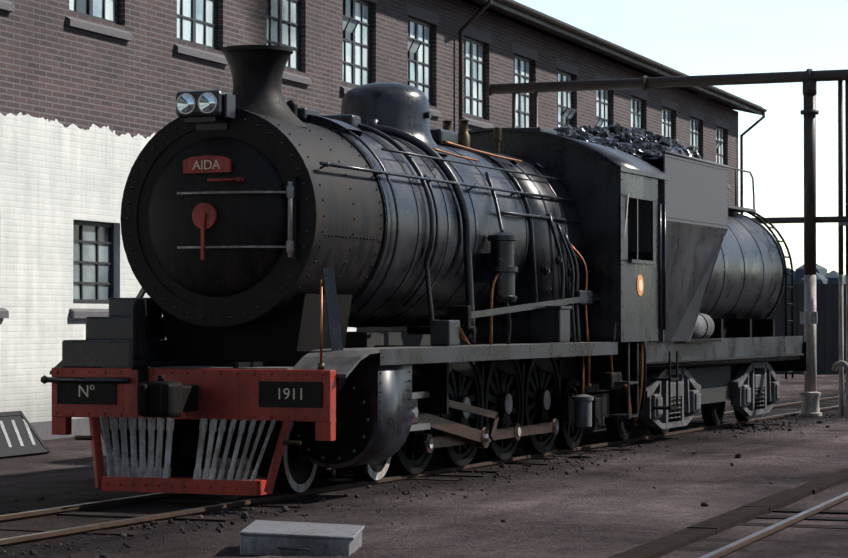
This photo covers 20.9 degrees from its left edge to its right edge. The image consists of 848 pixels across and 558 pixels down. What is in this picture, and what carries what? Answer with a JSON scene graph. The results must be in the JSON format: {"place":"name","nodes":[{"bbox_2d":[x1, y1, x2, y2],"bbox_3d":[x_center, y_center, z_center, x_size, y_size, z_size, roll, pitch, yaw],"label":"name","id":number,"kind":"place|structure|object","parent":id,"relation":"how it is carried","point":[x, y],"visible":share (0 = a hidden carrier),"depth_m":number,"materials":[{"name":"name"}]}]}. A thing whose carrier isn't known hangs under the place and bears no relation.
{"place":"outdoors","nodes":[
{"label":"outdoors","id":0,"kind":"place"},
{"bbox_2d":[0,373,847,557],"bbox_3d":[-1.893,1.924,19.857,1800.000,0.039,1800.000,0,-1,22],"label":"ground","id":1,"kind":"structure","parent":0,"point":[602,510],"depth_m":19.98,"materials":[{"name":"brown soil"}]},
{"bbox_2d":[0,411,49,458],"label":"leaning board","id":2,"kind":"object","parent":1,"relation":"on","point":[19,436],"visible":1,"depth_m":26.70,"materials":[{"name":"black metal"}]},
{"bbox_2d":[219,520,400,557],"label":"concrete block","id":3,"kind":"object","parent":1,"relation":"on","point":[270,539],"visible":0.83,"depth_m":15.36,"materials":[{"name":"grey concrete"}]},
{"bbox_2d":[0,0,766,439],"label":"brick building","id":4,"kind":"structure","parent":1,"relation":"on","point":[90,90],"depth_m":33.42,"materials":[{"name":"brick"}]},
{"bbox_2d":[0,394,844,546],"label":"tracks","id":5,"kind":"object","parent":1,"relation":"on","point":[134,520],"visible":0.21,"depth_m":19.80},
{"bbox_2d":[40,45,669,495],"bbox_3d":[-0.326,-0.033,23.675,3.030,4.003,10.010,0,-1,22],"label":"locomotive","id":6,"kind":"object","parent":5,"relation":"on","point":[480,289],"visible":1,"depth_m":20.60,"materials":[{"name":"grey metal"}]},
{"bbox_2d":[234,0,296,46],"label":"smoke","id":7,"kind":"object","parent":6,"relation":"on","point":[274,25],"visible":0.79,"depth_m":21.17,"materials":[{"name":"grey"}]},
{"bbox_2d":[552,123,807,440],"bbox_3d":[3.267,0.085,32.331,2.946,4.070,9.015,0,-1,22],"label":"tender","id":8,"kind":"object","parent":5,"relation":"on","point":[718,343],"visible":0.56,"depth_m":29.87,"materials":[{"name":"black paint"}]},
{"bbox_2d":[0,408,847,557],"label":"ballast stones","id":9,"kind":"object","parent":1,"relation":"on","point":[244,515],"visible":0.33,"depth_m":20.69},
{"bbox_2d":[486,69,847,417],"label":"overhead pipe gantry","id":10,"kind":"object","parent":1,"relation":"on","point":[810,395],"visible":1,"depth_m":37.54,"materials":[{"name":"black metal"}]},
{"bbox_2d":[754,284,845,373],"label":"yard fence","id":11,"kind":"object","parent":1,"relation":"on","point":[827,329],"visible":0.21,"depth_m":66.78,"materials":[{"name":"black metal"}]},
{"bbox_2d":[514,0,847,274],"label":"sky","id":12,"kind":"structure","parent":0,"point":[689,37],"materials":[{"name":"white"}]},
{"bbox_2d":[608,468,847,557],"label":"railway track","id":13,"kind":"structure","parent":0,"point":[682,539],"depth_m":17.55,"materials":[{"name":"grey metal"}]},
{"bbox_2d":[787,264,845,283],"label":"trees","id":14,"kind":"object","parent":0,"point":[823,276],"depth_m":390.67,"materials":[{"name":"black"}]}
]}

